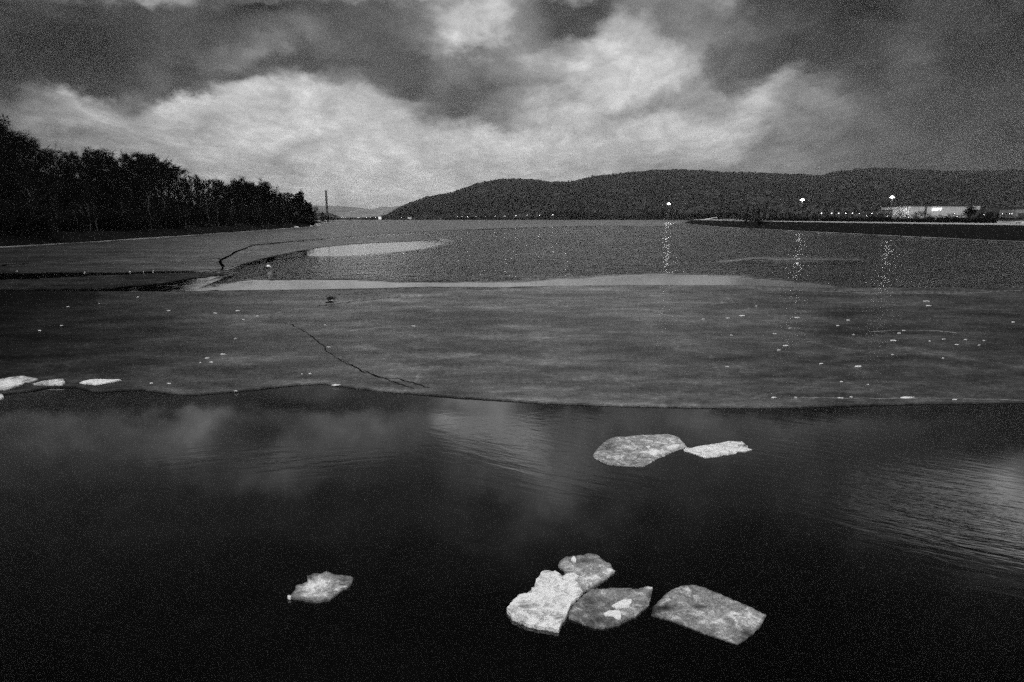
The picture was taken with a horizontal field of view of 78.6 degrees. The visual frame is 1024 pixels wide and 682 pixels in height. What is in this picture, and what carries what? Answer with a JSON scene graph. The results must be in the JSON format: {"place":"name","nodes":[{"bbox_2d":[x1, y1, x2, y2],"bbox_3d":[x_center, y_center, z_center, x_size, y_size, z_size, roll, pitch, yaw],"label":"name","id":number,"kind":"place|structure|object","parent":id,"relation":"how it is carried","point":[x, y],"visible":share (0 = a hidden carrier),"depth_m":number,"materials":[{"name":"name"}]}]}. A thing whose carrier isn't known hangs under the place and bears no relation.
{"place":"outdoors","nodes":[
{"label":"outdoors","id":0,"kind":"place"},
{"bbox_2d":[0,173,320,246],"bbox_3d":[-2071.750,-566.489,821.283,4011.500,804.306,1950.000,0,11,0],"label":"terrain","id":1,"kind":"structure","parent":0,"point":[60,236],"depth_m":121.82,"materials":[{"name":"soil"}]},
{"bbox_2d":[0,114,23,152],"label":"pine tree","id":2,"kind":"object","parent":1,"relation":"on","point":[9,133],"visible":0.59,"depth_m":125.59,"materials":[{"name":"black plant"}]},
{"bbox_2d":[0,163,25,209],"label":"bare tree","id":3,"kind":"object","parent":1,"relation":"on","point":[1,175],"visible":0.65,"depth_m":98.63,"materials":[{"name":"black plant"}]},
{"bbox_2d":[1,121,32,159],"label":"bare tree","id":4,"kind":"object","parent":1,"relation":"on","point":[6,126],"visible":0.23,"depth_m":132.24,"materials":[{"name":"black plant"}]},
{"bbox_2d":[3,169,47,198],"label":"bare tree","id":5,"kind":"object","parent":1,"relation":"on","point":[20,175],"visible":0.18,"depth_m":112.84,"materials":[{"name":"black plant"}]},
{"bbox_2d":[19,181,38,232],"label":"birch tree","id":6,"kind":"object","parent":1,"relation":"on","point":[31,187],"visible":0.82,"depth_m":98.80,"materials":[{"name":"black plant"}]},
{"bbox_2d":[2,132,62,179],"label":"bare tree","id":7,"kind":"object","parent":1,"relation":"on","point":[31,142],"visible":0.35,"depth_m":132.70,"materials":[{"name":"black plant"}]},
{"bbox_2d":[8,142,60,182],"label":"bare tree","id":8,"kind":"object","parent":1,"relation":"on","point":[32,153],"visible":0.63,"depth_m":126.92,"materials":[{"name":"black plant"}]},
{"bbox_2d":[15,179,54,214],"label":"bare tree","id":9,"kind":"object","parent":1,"relation":"on","point":[43,185],"visible":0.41,"depth_m":109.90,"materials":[{"name":"black plant"}]},
{"bbox_2d":[17,150,55,185],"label":"bare tree","id":10,"kind":"object","parent":1,"relation":"on","point":[53,155],"visible":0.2,"depth_m":145.86,"materials":[{"name":"black plant"}]},
{"bbox_2d":[23,153,62,190],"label":"bare tree","id":11,"kind":"object","parent":1,"relation":"on","point":[40,176],"visible":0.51,"depth_m":128.42,"materials":[{"name":"black plant"}]},
{"bbox_2d":[42,148,75,185],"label":"bare tree","id":12,"kind":"object","parent":1,"relation":"on","point":[52,151],"visible":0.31,"depth_m":154.06,"materials":[{"name":"black plant"}]},
{"bbox_2d":[40,209,89,231],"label":"shrub","id":13,"kind":"object","parent":1,"relation":"on","point":[71,221],"visible":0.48,"depth_m":110.22,"materials":[{"name":"black plant"}]},
{"bbox_2d":[42,159,87,194],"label":"bare tree","id":14,"kind":"object","parent":1,"relation":"on","point":[53,165],"visible":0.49,"depth_m":138.01,"materials":[{"name":"black plant"}]},
{"bbox_2d":[38,167,93,213],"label":"bare tree","id":15,"kind":"object","parent":1,"relation":"on","point":[68,175],"visible":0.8,"depth_m":120.98,"materials":[{"name":"black plant"}]},
{"bbox_2d":[58,160,92,192],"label":"bare tree","id":16,"kind":"object","parent":1,"relation":"on","point":[68,169],"visible":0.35,"depth_m":140.49,"materials":[{"name":"black plant"}]},
{"bbox_2d":[57,215,95,231],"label":"shrub","id":17,"kind":"object","parent":1,"relation":"on","point":[80,226],"visible":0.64,"depth_m":110.80,"materials":[{"name":"black plant"}]},
{"bbox_2d":[73,200,87,230],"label":"birch tree","id":18,"kind":"object","parent":1,"relation":"on","point":[79,206],"visible":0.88,"depth_m":112.69,"materials":[{"name":"black plant"}]},
{"bbox_2d":[52,184,110,217],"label":"shrub","id":19,"kind":"object","parent":1,"relation":"on","point":[94,207],"visible":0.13,"depth_m":133.99,"materials":[{"name":"black plant"}]},
{"bbox_2d":[53,202,112,230],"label":"shrub","id":20,"kind":"object","parent":1,"relation":"on","point":[89,226],"visible":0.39,"depth_m":117.28,"materials":[{"name":"black plant"}]},
{"bbox_2d":[59,153,107,190],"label":"bare tree","id":21,"kind":"object","parent":1,"relation":"on","point":[72,157],"visible":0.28,"depth_m":147.51,"materials":[{"name":"black plant"}]},
{"bbox_2d":[86,199,98,230],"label":"birch tree","id":22,"kind":"object","parent":1,"relation":"on","point":[94,204],"visible":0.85,"depth_m":116.61,"materials":[{"name":"black plant"}]},
{"bbox_2d":[68,156,120,198],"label":"bare tree","id":23,"kind":"object","parent":1,"relation":"on","point":[90,162],"visible":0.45,"depth_m":143.63,"materials":[{"name":"black plant"}]},
{"bbox_2d":[70,162,121,224],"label":"pine tree","id":24,"kind":"object","parent":1,"relation":"on","point":[89,173],"visible":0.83,"depth_m":134.79,"materials":[{"name":"black plant"}]},
{"bbox_2d":[66,207,126,230],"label":"shrub","id":25,"kind":"object","parent":1,"relation":"on","point":[103,226],"visible":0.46,"depth_m":120.08,"materials":[{"name":"black plant"}]},
{"bbox_2d":[63,203,131,230],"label":"shrub","id":26,"kind":"object","parent":1,"relation":"on","point":[99,223],"visible":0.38,"depth_m":122.42,"materials":[{"name":"black plant"}]},
{"bbox_2d":[80,146,119,177],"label":"pine tree","id":27,"kind":"object","parent":1,"relation":"on","point":[99,156],"visible":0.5,"depth_m":160.02,"materials":[{"name":"black plant"}]},
{"bbox_2d":[103,156,117,201],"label":"poplar tree","id":28,"kind":"object","parent":1,"relation":"on","point":[110,161],"visible":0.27,"depth_m":155.16,"materials":[{"name":"black plant"}]},
{"bbox_2d":[114,167,140,189],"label":"bare tree","id":29,"kind":"object","parent":1,"relation":"on","point":[120,171],"visible":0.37,"depth_m":168.00,"materials":[{"name":"black plant"}]},
{"bbox_2d":[111,173,151,211],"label":"bare tree","id":30,"kind":"object","parent":1,"relation":"on","point":[134,180],"visible":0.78,"depth_m":149.23,"materials":[{"name":"black plant"}]},
{"bbox_2d":[120,154,157,183],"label":"bare tree","id":31,"kind":"object","parent":1,"relation":"on","point":[133,168],"visible":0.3,"depth_m":181.22,"materials":[{"name":"black plant"}]},
{"bbox_2d":[120,150,160,182],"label":"bare tree","id":32,"kind":"object","parent":1,"relation":"on","point":[141,156],"visible":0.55,"depth_m":182.62,"materials":[{"name":"black plant"}]},
{"bbox_2d":[128,159,160,188],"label":"pine tree","id":33,"kind":"object","parent":1,"relation":"on","point":[136,167],"visible":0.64,"depth_m":172.25,"materials":[{"name":"black plant"}]},
{"bbox_2d":[129,180,159,225],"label":"pine tree","id":34,"kind":"object","parent":1,"relation":"on","point":[146,187],"visible":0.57,"depth_m":153.38,"materials":[{"name":"black plant"}]},
{"bbox_2d":[128,151,161,174],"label":"pine tree","id":35,"kind":"object","parent":1,"relation":"on","point":[148,155],"visible":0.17,"depth_m":206.51,"materials":[{"name":"black plant"}]},
{"bbox_2d":[137,182,154,228],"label":"birch tree","id":36,"kind":"object","parent":1,"relation":"on","point":[151,193],"visible":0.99,"depth_m":137.90,"materials":[{"name":"black plant"}]},
{"bbox_2d":[124,157,170,191],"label":"bare tree","id":37,"kind":"object","parent":1,"relation":"on","point":[157,166],"visible":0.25,"depth_m":193.38,"materials":[{"name":"black plant"}]},
{"bbox_2d":[130,172,168,207],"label":"bare tree","id":38,"kind":"object","parent":1,"relation":"on","point":[159,185],"visible":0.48,"depth_m":162.02,"materials":[{"name":"black plant"}]},
{"bbox_2d":[130,194,180,220],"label":"shrub","id":39,"kind":"object","parent":1,"relation":"on","point":[168,202],"visible":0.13,"depth_m":164.16,"materials":[{"name":"black plant"}]},
{"bbox_2d":[144,199,167,230],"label":"bare tree","id":40,"kind":"object","parent":1,"relation":"on","point":[155,204],"visible":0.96,"depth_m":135.84,"materials":[{"name":"black plant"}]},
{"bbox_2d":[142,162,178,188],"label":"pine tree","id":41,"kind":"object","parent":1,"relation":"on","point":[166,175],"visible":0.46,"depth_m":187.29,"materials":[{"name":"black plant"}]},
{"bbox_2d":[156,189,171,224],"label":"birch tree","id":42,"kind":"object","parent":1,"relation":"on","point":[165,202],"visible":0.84,"depth_m":145.29,"materials":[{"name":"black plant"}]},
{"bbox_2d":[135,190,198,223],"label":"shrub","id":43,"kind":"object","parent":1,"relation":"on","point":[169,199],"visible":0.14,"depth_m":167.09,"materials":[{"name":"black plant"}]},
{"bbox_2d":[152,185,193,210],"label":"bare tree","id":44,"kind":"object","parent":1,"relation":"on","point":[172,189],"visible":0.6,"depth_m":167.92,"materials":[{"name":"black plant"}]},
{"bbox_2d":[158,170,188,196],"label":"bare tree","id":45,"kind":"object","parent":1,"relation":"on","point":[174,184],"visible":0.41,"depth_m":198.01,"materials":[{"name":"black plant"}]},
{"bbox_2d":[157,210,192,228],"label":"shrub","id":46,"kind":"object","parent":1,"relation":"on","point":[187,221],"visible":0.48,"depth_m":149.56,"materials":[{"name":"black plant"}]},
{"bbox_2d":[171,168,195,193],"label":"bare tree","id":47,"kind":"object","parent":1,"relation":"on","point":[182,172],"visible":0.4,"depth_m":236.11,"materials":[{"name":"black plant"}]},
{"bbox_2d":[169,189,201,210],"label":"bare tree","id":48,"kind":"object","parent":1,"relation":"on","point":[183,196],"visible":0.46,"depth_m":178.30,"materials":[{"name":"black plant"}]},
{"bbox_2d":[169,192,204,212],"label":"shrub","id":49,"kind":"object","parent":1,"relation":"on","point":[198,199],"visible":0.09,"depth_m":182.16,"materials":[{"name":"black plant"}]},
{"bbox_2d":[174,177,201,203],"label":"bare tree","id":50,"kind":"object","parent":1,"relation":"on","point":[185,184],"visible":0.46,"depth_m":211.66,"materials":[{"name":"black plant"}]},
{"bbox_2d":[178,180,201,198],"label":"bare tree","id":51,"kind":"object","parent":1,"relation":"on","point":[191,183],"visible":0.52,"depth_m":223.95,"materials":[{"name":"black plant"}]},
{"bbox_2d":[185,194,206,224],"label":"bare tree","id":52,"kind":"object","parent":1,"relation":"on","point":[195,202],"visible":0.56,"depth_m":182.12,"materials":[{"name":"black plant"}]},
{"bbox_2d":[193,192,215,222],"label":"bare tree","id":53,"kind":"object","parent":1,"relation":"on","point":[204,194],"visible":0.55,"depth_m":195.26,"materials":[{"name":"black plant"}]},
{"bbox_2d":[191,198,225,222],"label":"shrub","id":54,"kind":"object","parent":1,"relation":"on","point":[210,208],"visible":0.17,"depth_m":197.50,"materials":[{"name":"black plant"}]},
{"bbox_2d":[200,179,222,202],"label":"bare tree","id":55,"kind":"object","parent":1,"relation":"on","point":[214,191],"visible":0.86,"depth_m":237.32,"materials":[{"name":"black plant"}]},
{"bbox_2d":[207,183,225,202],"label":"bare tree","id":56,"kind":"object","parent":1,"relation":"on","point":[214,189],"visible":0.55,"depth_m":240.34,"materials":[{"name":"black plant"}]},
{"bbox_2d":[201,206,247,225],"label":"shrub","id":57,"kind":"object","parent":1,"relation":"on","point":[222,219],"visible":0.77,"depth_m":191.80,"materials":[{"name":"black plant"}]},
{"bbox_2d":[223,186,233,223],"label":"poplar tree","id":58,"kind":"object","parent":1,"relation":"on","point":[228,192],"visible":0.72,"depth_m":208.74,"materials":[{"name":"black plant"}]},
{"bbox_2d":[222,194,243,213],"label":"bare tree","id":59,"kind":"object","parent":1,"relation":"on","point":[235,199],"visible":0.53,"depth_m":217.07,"materials":[{"name":"black plant"}]},
{"bbox_2d":[229,186,251,223],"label":"pine tree","id":60,"kind":"object","parent":1,"relation":"on","point":[233,188],"visible":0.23,"depth_m":239.62,"materials":[{"name":"black plant"}]},
{"bbox_2d":[229,176,253,219],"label":"pine tree","id":61,"kind":"object","parent":1,"relation":"on","point":[248,186],"visible":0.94,"depth_m":226.04,"materials":[{"name":"black plant"}]},
{"bbox_2d":[240,192,263,211],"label":"bare tree","id":62,"kind":"object","parent":1,"relation":"on","point":[248,200],"visible":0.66,"depth_m":233.31,"materials":[{"name":"black plant"}]},
{"bbox_2d":[256,178,272,222],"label":"poplar tree","id":63,"kind":"object","parent":1,"relation":"on","point":[264,184],"visible":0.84,"depth_m":258.86,"materials":[{"name":"black plant"}]},
{"bbox_2d":[256,190,278,208],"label":"pine tree","id":64,"kind":"object","parent":1,"relation":"on","point":[271,196],"visible":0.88,"depth_m":261.04,"materials":[{"name":"black plant"}]},
{"bbox_2d":[276,192,294,212],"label":"bare tree","id":65,"kind":"object","parent":1,"relation":"on","point":[288,203],"visible":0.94,"depth_m":279.81,"materials":[{"name":"black plant"}]},
{"bbox_2d":[284,192,294,221],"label":"conifer tree","id":66,"kind":"object","parent":1,"relation":"on","point":[288,198],"visible":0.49,"depth_m":289.08,"materials":[{"name":"black plant"}]},
{"bbox_2d":[278,192,301,214],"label":"bare tree","id":67,"kind":"object","parent":1,"relation":"on","point":[293,197],"visible":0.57,"depth_m":297.19,"materials":[{"name":"black plant"}]},
{"bbox_2d":[294,193,305,223],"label":"conifer tree","id":68,"kind":"object","parent":1,"relation":"on","point":[297,208],"visible":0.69,"depth_m":300.89,"materials":[{"name":"black plant"}]},
{"bbox_2d":[299,194,308,222],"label":"conifer tree","id":69,"kind":"object","parent":1,"relation":"on","point":[303,203],"visible":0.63,"depth_m":304.02,"materials":[{"name":"black plant"}]},
{"bbox_2d":[239,205,384,214],"bbox_3d":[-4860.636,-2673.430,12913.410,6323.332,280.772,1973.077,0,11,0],"label":"hills","id":70,"kind":"structure","parent":0,"point":[336,210],"depth_m":12796.06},
{"bbox_2d":[296,213,340,217],"bbox_3d":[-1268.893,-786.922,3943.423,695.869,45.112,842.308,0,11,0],"label":"hills","id":71,"kind":"structure","parent":0,"point":[330,215],"depth_m":3866.10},
{"bbox_2d":[337,205,402,216],"bbox_3d":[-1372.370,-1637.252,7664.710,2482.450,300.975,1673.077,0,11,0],"label":"hills","id":72,"kind":"structure","parent":0,"point":[372,212],"depth_m":7467.62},
{"bbox_2d":[0,220,1023,681],"bbox_3d":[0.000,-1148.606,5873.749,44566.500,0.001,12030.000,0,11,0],"label":"water","id":73,"kind":"structure","parent":0,"point":[152,536],"depth_m":8.61,"materials":[{"name":"black liquid"}]},
{"bbox_2d":[0,272,225,289],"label":"ice sheet","id":74,"kind":"object","parent":73,"relation":"on","point":[101,281],"visible":0.94,"depth_m":39.96,"materials":[{"name":"ice"}]},
{"bbox_2d":[287,571,353,602],"bbox_3d":[-2.101,2.732,6.886,0.559,0.087,0.579,4,12,19],"label":"ice floe","id":75,"kind":"object","parent":73,"relation":"on","point":[325,586],"visible":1,"depth_m":6.87,"materials":[{"name":"ice"}]},
{"bbox_2d":[222,235,437,268],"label":"ice sheet","id":76,"kind":"object","parent":73,"relation":"on","point":[251,254],"visible":0.94,"depth_m":92.63,"materials":[{"name":"ice"}]},
{"bbox_2d":[0,220,687,272],"bbox_3d":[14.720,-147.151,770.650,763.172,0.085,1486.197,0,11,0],"label":"ice sheet","id":77,"kind":"object","parent":73,"relation":"on","point":[189,253],"visible":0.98,"depth_m":92.75,"materials":[{"name":"ice"}]},
{"bbox_2d":[0,226,313,247],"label":"shore ice","id":78,"kind":"structure","parent":77,"relation":"on","point":[130,239],"depth_m":114.03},
{"bbox_2d":[0,285,1023,407],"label":"ice sheet","id":79,"kind":"object","parent":73,"relation":"on","point":[676,347],"visible":0.98,"depth_m":20.18,"materials":[{"name":"ice"}]},
{"bbox_2d":[0,376,38,390],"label":"ice floe","id":80,"kind":"object","parent":79,"relation":"on","point":[8,383],"visible":1,"depth_m":15.35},
{"bbox_2d":[33,379,64,385],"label":"ice floe","id":81,"kind":"object","parent":79,"relation":"on","point":[56,382],"visible":1,"depth_m":15.18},
{"bbox_2d":[80,379,120,384],"bbox_3d":[-10.124,1.004,15.329,0.836,0.036,0.517,0,11,0],"label":"ice floe","id":82,"kind":"object","parent":79,"relation":"on","point":[96,381],"visible":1,"depth_m":15.32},
{"bbox_2d":[217,295,410,324],"bbox_3d":[-8.555,-1.565,28.535,0.990,0.001,11.352,7,13,32],"label":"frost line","id":83,"kind":"object","parent":79,"relation":"on","point":[299,309],"visible":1,"depth_m":27.06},
{"bbox_2d":[278,322,413,388],"bbox_3d":[-5.741,0.211,19.481,0.497,0.001,11.837,-7,13,-33],"label":"ice crack","id":84,"kind":"object","parent":79,"relation":"on","point":[345,362],"visible":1,"depth_m":17.68,"materials":[{"name":"ice"}]},
{"bbox_2d":[516,289,688,312],"bbox_3d":[4.947,-2.111,31.314,13.449,0.001,0.647,-10,15,-41],"label":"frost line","id":85,"kind":"object","parent":79,"relation":"on","point":[590,300],"visible":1,"depth_m":30.13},
{"bbox_2d":[762,289,1021,293],"bbox_3d":[21.213,-2.728,34.458,15.284,0.001,2.320,0,11,2],"label":"frost line","id":86,"kind":"object","parent":79,"relation":"on","point":[910,293],"visible":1,"depth_m":33.99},
{"bbox_2d":[787,397,1018,400],"bbox_3d":[8.696,1.285,14.011,5.316,0.001,0.163,0,11,2],"label":"frost line","id":87,"kind":"object","parent":79,"relation":"on","point":[902,398],"visible":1,"depth_m":14.00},
{"bbox_2d":[507,570,582,632],"bbox_3d":[0.385,2.749,6.694,0.616,0.090,1.050,5,12,25],"label":"ice floe","id":88,"kind":"object","parent":73,"relation":"on","point":[548,600],"visible":1,"depth_m":6.58,"materials":[{"name":"ice"}]},
{"bbox_2d":[558,553,614,593],"bbox_3d":[0.893,2.667,7.213,0.594,0.089,0.725,-4,12,-19],"label":"ice floe","id":89,"kind":"object","parent":73,"relation":"on","point":[592,571],"visible":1,"depth_m":7.23,"materials":[{"name":"ice"}]},
{"bbox_2d":[568,586,652,628],"bbox_3d":[1.076,2.782,6.622,0.644,0.089,1.010,8,14,35],"label":"ice floe","id":90,"kind":"object","parent":73,"relation":"on","point":[603,608],"visible":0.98,"depth_m":6.53,"materials":[{"name":"ice"}]},
{"bbox_2d":[593,434,686,466],"bbox_3d":[2.215,1.905,11.114,2.029,0.081,1.208,-10,15,-42],"label":"ice floe","id":91,"kind":"object","parent":73,"relation":"on","point":[637,451],"visible":0.99,"depth_m":10.99,"materials":[{"name":"ice"}]},
{"bbox_2d":[651,585,765,644],"bbox_3d":[2.022,2.829,6.451,0.975,0.065,0.825,9,14,39],"label":"ice floe","id":92,"kind":"object","parent":73,"relation":"on","point":[708,612],"visible":0.99,"depth_m":6.43,"materials":[{"name":"ice"}]},
{"bbox_2d":[683,441,751,457],"bbox_3d":[3.659,1.930,11.023,1.264,0.067,0.544,-4,12,-20],"label":"ice floe","id":93,"kind":"object","parent":73,"relation":"on","point":[719,449],"visible":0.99,"depth_m":10.99,"materials":[{"name":"ice"}]},
{"bbox_2d":[686,223,1023,241],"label":"shore ice","id":94,"kind":"structure","parent":73,"relation":"on","point":[886,235],"depth_m":141.92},
{"bbox_2d":[0,0,1023,208],"label":"sky","id":95,"kind":"structure","parent":0,"point":[370,104],"materials":[{"name":"grey"}]},
{"bbox_2d":[315,217,730,219],"bbox_3d":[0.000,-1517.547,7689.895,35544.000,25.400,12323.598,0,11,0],"label":"ground","id":96,"kind":"structure","parent":0,"point":[352,218],"depth_m":1669.01,"materials":[{"name":"grey plant"}]},
{"bbox_2d":[320,209,720,219],"bbox_3d":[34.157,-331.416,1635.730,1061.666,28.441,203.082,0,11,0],"label":"wood","id":97,"kind":"object","parent":96,"relation":"on","point":[590,215],"visible":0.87,"depth_m":1663.03,"materials":[{"name":"plant"}]},
{"bbox_2d":[396,170,1023,218],"bbox_3d":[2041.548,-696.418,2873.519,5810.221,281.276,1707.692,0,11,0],"label":"hills","id":98,"kind":"structure","parent":0,"point":[681,204],"depth_m":2392.31,"materials":[{"name":"plant"}]},
{"bbox_2d":[367,167,1023,218],"bbox_3d":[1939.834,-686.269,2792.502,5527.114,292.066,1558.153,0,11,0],"label":"wood","id":99,"kind":"object","parent":98,"relation":"on","point":[992,176],"visible":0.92,"depth_m":2646.36,"materials":[{"name":"plant"}]},
{"bbox_2d":[685,220,1023,241],"bbox_3d":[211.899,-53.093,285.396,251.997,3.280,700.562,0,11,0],"label":"embankment","id":100,"kind":"structure","parent":0,"point":[1008,233],"depth_m":146.31,"materials":[{"name":"stone"}]},
{"bbox_2d":[694,219,1023,224],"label":"kerb","id":101,"kind":"structure","parent":100,"relation":"on","point":[878,222],"depth_m":155.93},
{"bbox_2d":[880,204,969,221],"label":"showroom building","id":102,"kind":"structure","parent":0,"point":[937,210],"depth_m":323.26,"materials":[{"name":"grey glass"}]},
{"bbox_2d":[978,207,1023,218],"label":"warehouse","id":103,"kind":"structure","parent":0,"point":[988,211],"depth_m":362.34,"materials":[{"name":"grey glass"}]},
{"bbox_2d":[995,219,1023,222],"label":"shed","id":104,"kind":"structure","parent":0,"point":[1010,220],"depth_m":158.57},
{"bbox_2d":[998,208,1023,218],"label":"hall building","id":105,"kind":"structure","parent":0,"point":[1018,213],"depth_m":346.11,"materials":[{"name":"grey glass"}]},
{"bbox_3d":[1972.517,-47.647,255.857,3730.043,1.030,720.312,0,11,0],"label":"ground","id":106,"kind":"structure","parent":0,"visible":0},
{"bbox_2d":[859,210,892,220],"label":"warehouse","id":107,"kind":"structure","parent":106,"relation":"on","point":[865,213],"depth_m":341.93,"materials":[{"name":"grey glass"}]},
{"bbox_2d":[943,216,961,222],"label":"shrub","id":108,"kind":"object","parent":106,"relation":"on","point":[954,219],"visible":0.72,"depth_m":252.50,"materials":[{"name":"black plant"}]},
{"bbox_2d":[963,206,978,217],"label":"pine tree","id":109,"kind":"object","parent":106,"relation":"on","point":[970,209],"visible":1,"depth_m":271.99,"materials":[{"name":"black plant"}]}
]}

